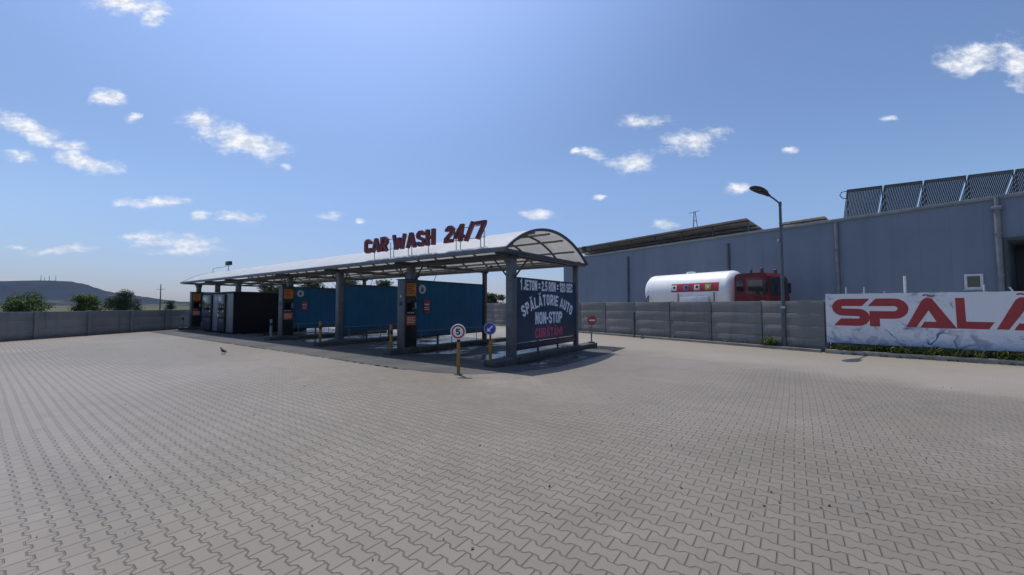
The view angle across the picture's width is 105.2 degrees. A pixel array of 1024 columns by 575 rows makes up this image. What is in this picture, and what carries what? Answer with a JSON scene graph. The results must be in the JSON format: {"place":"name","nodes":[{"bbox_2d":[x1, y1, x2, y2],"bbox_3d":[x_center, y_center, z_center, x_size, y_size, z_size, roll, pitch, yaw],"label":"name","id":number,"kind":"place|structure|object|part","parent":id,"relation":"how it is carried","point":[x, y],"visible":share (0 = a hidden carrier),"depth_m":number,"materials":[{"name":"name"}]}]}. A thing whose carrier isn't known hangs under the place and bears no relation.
{"place":"outdoors","nodes":[
{"label":"outdoors","id":0,"kind":"place"},
{"bbox_2d":[0,280,189,305],"bbox_3d":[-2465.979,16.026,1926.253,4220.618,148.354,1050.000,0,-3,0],"label":"hill","id":1,"kind":"structure","parent":0,"point":[59,293],"depth_m":2027.12,"materials":[{"name":"green plant"}]},
{"bbox_2d":[0,306,503,341],"bbox_3d":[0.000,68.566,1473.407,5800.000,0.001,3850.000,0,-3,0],"label":"ground","id":2,"kind":"structure","parent":0,"point":[60,308],"depth_m":207.68,"materials":[{"name":"green plant"}]},
{"bbox_2d":[0,290,55,311],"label":"bush","id":3,"kind":"object","parent":2,"relation":"on","point":[20,303],"visible":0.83,"depth_m":57.25,"materials":[{"name":"green plant"}]},
{"bbox_2d":[67,293,103,310],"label":"bush","id":4,"kind":"object","parent":2,"relation":"on","point":[82,301],"visible":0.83,"depth_m":65.33,"materials":[{"name":"green plant"}]},
{"bbox_2d":[0,309,201,341],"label":"concrete wall","id":5,"kind":"structure","parent":2,"relation":"on","point":[35,324],"depth_m":21.73,"materials":[{"name":"grey concrete"}]},
{"bbox_2d":[101,289,136,310],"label":"tree","id":6,"kind":"object","parent":2,"relation":"on","point":[119,301],"visible":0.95,"depth_m":83.89,"materials":[{"name":"green plant"}]},
{"bbox_2d":[129,299,144,309],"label":"bush","id":7,"kind":"object","parent":2,"relation":"on","point":[137,307],"visible":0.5,"depth_m":89.98,"materials":[{"name":"green plant"}]},
{"bbox_2d":[159,284,160,309],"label":"utility pole","id":8,"kind":"object","parent":2,"relation":"on","point":[160,299],"visible":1,"depth_m":149.84,"materials":[{"name":"concrete"}]},
{"bbox_2d":[163,300,176,309],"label":"bush","id":9,"kind":"object","parent":2,"relation":"on","point":[170,305],"visible":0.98,"depth_m":119.71,"materials":[{"name":"green plant"}]},
{"bbox_2d":[256,285,280,291],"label":"tree","id":10,"kind":"object","parent":2,"relation":"on","point":[272,289],"visible":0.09,"depth_m":61.46,"materials":[{"name":"green plant"}]},
{"bbox_2d":[296,283,327,287],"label":"tree","id":11,"kind":"object","parent":2,"relation":"on","point":[316,285],"visible":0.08,"depth_m":66.36,"materials":[{"name":"green plant"}]},
{"bbox_2d":[331,280,358,287],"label":"tree","id":12,"kind":"object","parent":2,"relation":"on","point":[350,282],"visible":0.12,"depth_m":68.68,"materials":[{"name":"green plant"}]},
{"bbox_2d":[376,279,393,285],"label":"tree","id":13,"kind":"object","parent":2,"relation":"on","point":[384,283],"visible":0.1,"depth_m":70.70,"materials":[{"name":"green plant"}]},
{"bbox_2d":[487,292,505,302],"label":"bush","id":14,"kind":"object","parent":2,"relation":"on","point":[491,298],"visible":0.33,"depth_m":74.36,"materials":[{"name":"green plant"}]},
{"bbox_2d":[487,300,830,351],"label":"concrete wall","id":15,"kind":"structure","parent":2,"relation":"on","point":[736,317],"depth_m":17.79,"materials":[{"name":"grey concrete"}]},
{"bbox_2d":[831,342,1023,356],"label":"concrete wall","id":16,"kind":"structure","parent":2,"relation":"on","point":[907,347],"depth_m":12.55,"materials":[{"name":"grey concrete"}]},
{"bbox_2d":[825,291,1023,351],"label":"water print banner","id":17,"kind":"object","parent":16,"relation":"attached to","point":[990,321],"visible":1,"depth_m":12.44,"materials":[{"name":"white paint"}]},
{"bbox_2d":[269,319,272,336],"bbox_3d":[-11.687,1.966,18.967,0.187,0.850,0.187,0,-3,0],"label":"bollard","id":18,"kind":"object","parent":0,"point":[271,321],"visible":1,"depth_m":18.93,"materials":[{"name":"grey metal"}]},
{"bbox_2d":[319,322,321,341],"bbox_3d":[-7.985,1.845,16.291,0.187,0.850,0.187,0,-3,0],"label":"bollard","id":19,"kind":"object","parent":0,"point":[320,331],"visible":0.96,"depth_m":16.25,"materials":[{"name":"yellow metal"}]},
{"bbox_2d":[149,328,626,373],"bbox_3d":[-10.115,2.648,20.941,30.400,0.001,8.770,-2,-3,36],"label":"asphalt apron","id":20,"kind":"object","parent":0,"point":[473,358],"visible":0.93,"depth_m":14.35,"materials":[{"name":"grey asphalt"}]},
{"bbox_2d":[202,291,306,333],"bbox_3d":[-17.205,1.621,26.241,5.062,2.500,4.499,-2,-3,36],"label":"equipment room","id":21,"kind":"object","parent":20,"relation":"on","point":[234,312],"visible":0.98,"depth_m":24.06,"materials":[{"name":"metal"}]},
{"bbox_2d":[212,294,219,330],"bbox_3d":[-18.693,1.590,24.682,1.044,2.300,0.047,-2,-3,36],"label":"door","id":22,"kind":"structure","parent":21,"relation":"in","point":[215,297],"depth_m":24.71,"materials":[{"name":"metal"}]},
{"bbox_2d":[178,228,596,367],"bbox_3d":[-9.736,0.576,21.533,28.731,4.200,6.720,-2,-3,36],"label":"car wash canopy","id":23,"kind":"object","parent":20,"relation":"on","point":[344,309],"visible":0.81,"depth_m":16.41,"materials":[{"name":"metal"}]},
{"bbox_2d":[189,292,201,326],"bbox_3d":[-22.227,1.541,27.453,0.466,2.470,0.630,-2,-3,36],"label":"pay station","id":24,"kind":"object","parent":23,"relation":"on","point":[195,309],"visible":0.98,"depth_m":27.29,"materials":[{"name":"metal"}]},
{"bbox_2d":[213,261,231,270],"bbox_3d":[-20.248,-1.413,27.253,3.236,0.640,0.200,-2,-3,36],"label":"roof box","id":25,"kind":"object","parent":23,"relation":"on","point":[227,263],"visible":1,"depth_m":26.46,"materials":[{"name":"metal"}]},
{"bbox_2d":[278,286,293,335],"bbox_3d":[-11.289,1.182,19.548,0.466,2.470,0.630,-2,-3,36],"label":"pay station","id":26,"kind":"object","parent":23,"relation":"on","point":[286,312],"visible":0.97,"depth_m":19.37,"materials":[{"name":"metal"}]},
{"bbox_2d":[396,279,417,348],"bbox_3d":[-3.787,0.936,14.126,0.466,2.470,0.630,-2,-3,36],"label":"pay station","id":27,"kind":"object","parent":23,"relation":"on","point":[407,315],"visible":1,"depth_m":13.93,"materials":[{"name":"metal"}]},
{"bbox_2d":[364,220,486,258],"bbox_3d":[-3.171,-1.482,13.185,5.995,0.896,0.135,-2,-3,36],"label":"roof sign","id":28,"kind":"object","parent":23,"relation":"attached to","point":[400,242],"visible":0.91,"depth_m":12.94,"materials":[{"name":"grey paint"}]},
{"bbox_2d":[482,265,492,319],"bbox_3d":[-0.951,0.250,15.220,0.144,2.081,1.560,1,-3,-16],"label":"hose boom","id":29,"kind":"object","parent":23,"relation":"attached to","point":[491,266],"visible":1,"depth_m":15.73,"materials":[{"name":"metal"}]},
{"bbox_2d":[484,322,495,359],"bbox_3d":[-0.607,1.498,10.912,0.350,1.055,0.116,0,-3,8],"label":"direction sign","id":30,"kind":"object","parent":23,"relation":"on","point":[489,328],"visible":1,"depth_m":10.88,"materials":[{"name":"blue metal"}]},
{"bbox_2d":[517,277,575,351],"bbox_3d":[1.241,0.940,13.326,0.090,2.390,3.890,-2,-3,36],"label":"price banner","id":31,"kind":"object","parent":23,"relation":"on","point":[546,309],"visible":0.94,"depth_m":13.06,"materials":[{"name":"plastic"}]},
{"bbox_2d":[581,246,586,252],"bbox_3d":[2.721,-1.432,14.972,0.154,0.303,0.326,-2,-3,36],"label":"security light","id":32,"kind":"object","parent":23,"relation":"attached to","point":[584,248],"visible":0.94,"depth_m":15.01,"materials":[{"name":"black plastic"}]},
{"bbox_2d":[587,315,596,342],"bbox_3d":[3.241,1.695,15.964,0.400,1.120,0.200,1,-3,-12],"label":"no entry sign","id":33,"kind":"object","parent":23,"relation":"on","point":[591,320],"visible":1,"depth_m":15.92,"materials":[{"name":"red metal"}]},
{"bbox_2d":[388,325,393,349],"bbox_3d":[-4.185,1.720,13.545,0.187,0.850,0.187,0,-3,0],"label":"bollard","id":34,"kind":"object","parent":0,"point":[391,339],"visible":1,"depth_m":13.50,"materials":[{"name":"yellow metal"}]},
{"bbox_2d":[0,326,1023,574],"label":"paved yard","id":35,"kind":"structure","parent":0,"point":[364,470],"depth_m":4.21,"materials":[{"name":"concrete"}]},
{"bbox_2d":[450,324,465,374],"bbox_3d":[-1.316,1.518,9.625,0.380,1.240,0.220,0,-3,4],"label":"speed limit sign","id":36,"kind":"object","parent":35,"relation":"on","point":[458,332],"visible":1,"depth_m":9.58,"materials":[{"name":"white metal"}]},
{"bbox_2d":[633,311,635,337],"bbox_3d":[6.446,1.909,20.576,0.106,1.450,0.660,-1,-3,22],"label":"wall side sign","id":37,"kind":"object","parent":35,"relation":"on","point":[634,317],"visible":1,"depth_m":20.58,"materials":[{"name":"metal"}]},
{"bbox_2d":[495,324,820,352],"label":"kerb","id":38,"kind":"structure","parent":35,"relation":"on","point":[743,344],"depth_m":17.23,"materials":[{"name":"concrete"}]},
{"bbox_2d":[749,186,786,346],"bbox_3d":[9.770,-0.663,14.828,2.426,6.068,0.416,2,-3,-34],"label":"street lamp","id":39,"kind":"object","parent":35,"relation":"on","point":[760,190],"visible":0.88,"depth_m":15.33,"materials":[{"name":"metal"}]},
{"bbox_2d":[585,330,1023,365],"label":"weeds","id":40,"kind":"object","parent":35,"relation":"on","point":[1015,356],"visible":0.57,"depth_m":12.42,"materials":[{"name":"green plant"}]},
{"bbox_2d":[825,349,1023,365],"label":"kerb","id":41,"kind":"structure","parent":35,"relation":"on","point":[945,358],"depth_m":12.19,"materials":[{"name":"concrete"}]},
{"bbox_2d":[0,0,1023,302],"label":"sky","id":42,"kind":"structure","parent":0,"point":[145,145],"materials":[{"name":"blue"}]},
{"bbox_2d":[36,386,992,559],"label":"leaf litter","id":43,"kind":"object","parent":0,"point":[680,486],"visible":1,"depth_m":3.63,"materials":[{"name":"brown plant"}]},
{"label":"lot pavement","id":44,"kind":"structure","parent":0,"visible":0},
{"bbox_2d":[645,267,790,334],"bbox_3d":[12.068,0.876,24.281,2.990,3.850,8.520,2,-3,-34],"label":"tanker truck","id":45,"kind":"object","parent":44,"relation":"on","point":[761,285],"visible":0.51,"depth_m":22.79,"materials":[{"name":"white paint"}]},
{"bbox_3d":[12.537,-0.075,21.508,0.014,0.600,0.350,2,-3,-34],"label":"sleeper window","id":46,"kind":"part","parent":45,"relation":"part of","materials":[{"name":"black glass"}]},
{"bbox_3d":[12.963,0.439,20.813,0.046,1.910,0.920,2,-3,-34],"label":"door","id":47,"kind":"part","parent":45,"relation":"part of","materials":[{"name":"red paint"}]},
{"bbox_2d":[564,191,1023,325],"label":"warehouse","id":48,"kind":"structure","parent":44,"relation":"on","point":[971,245],"depth_m":20.76,"materials":[{"name":"grey paint"}]},
{"bbox_2d":[578,218,763,254],"bbox_3d":[12.273,-3.773,34.241,3.312,1.055,17.240,2,-3,-34],"label":"solar array","id":49,"kind":"object","parent":48,"relation":"on","point":[722,228],"visible":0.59,"depth_m":31.53,"materials":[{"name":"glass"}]},
{"bbox_2d":[691,210,699,226],"bbox_3d":[16.844,-5.098,36.222,0.820,3.955,1.052,2,-3,-34],"label":"roof mast","id":50,"kind":"object","parent":48,"relation":"on","point":[693,218],"visible":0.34,"depth_m":36.22,"materials":[{"name":"metal"}]},
{"bbox_2d":[782,216,828,226],"bbox_3d":[20.595,-4.036,27.006,3.116,0.925,2.650,2,-3,-34],"label":"solar array","id":51,"kind":"object","parent":48,"relation":"on","point":[809,220],"visible":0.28,"depth_m":26.20,"materials":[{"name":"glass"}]},
{"bbox_2d":[839,185,882,217],"bbox_3d":[19.537,-4.611,22.048,1.807,1.690,1.348,-2,-3,32],"label":"tube collector","id":52,"kind":"object","parent":48,"relation":"on","point":[874,189],"visible":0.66,"depth_m":21.85,"materials":[{"name":"metal"}]},
{"bbox_2d":[879,181,923,211],"bbox_3d":[20.973,-4.652,21.137,1.484,1.690,1.348,-2,-3,32],"label":"tube collector","id":53,"kind":"object","parent":48,"relation":"on","point":[908,185],"visible":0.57,"depth_m":20.99,"materials":[{"name":"metal"}]},
{"bbox_2d":[918,175,966,206],"bbox_3d":[22.274,-4.689,20.312,1.484,1.690,1.348,-2,-3,32],"label":"tube collector","id":54,"kind":"object","parent":48,"relation":"on","point":[958,179],"visible":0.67,"depth_m":20.14,"materials":[{"name":"metal"}]},
{"bbox_2d":[963,274,985,290],"bbox_3d":[20.696,-0.241,17.530,0.098,0.730,0.663,2,-3,-34],"label":"window","id":55,"kind":"structure","parent":48,"relation":"in","point":[971,281],"depth_m":17.54,"materials":[{"name":"white paint"}]},
{"bbox_2d":[960,169,1014,200],"bbox_3d":[23.574,-4.727,19.488,1.484,1.690,1.348,-2,-3,32],"label":"tube collector","id":56,"kind":"object","parent":48,"relation":"on","point":[994,175],"visible":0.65,"depth_m":19.29,"materials":[{"name":"metal"}]},
{"bbox_2d":[1007,168,1023,193],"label":"tube collector","id":57,"kind":"object","parent":48,"relation":"on","point":[1017,179],"visible":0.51,"depth_m":18.75,"materials":[{"name":"metal"}]},
{"bbox_2d":[903,275,906,292],"bbox_3d":[13.173,0.940,13.063,0.084,2.705,0.080,-2,-4,42],"label":"fence post","id":58,"kind":"object","parent":44,"relation":"on","point":[904,283],"visible":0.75,"depth_m":13.09,"materials":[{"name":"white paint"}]}
]}

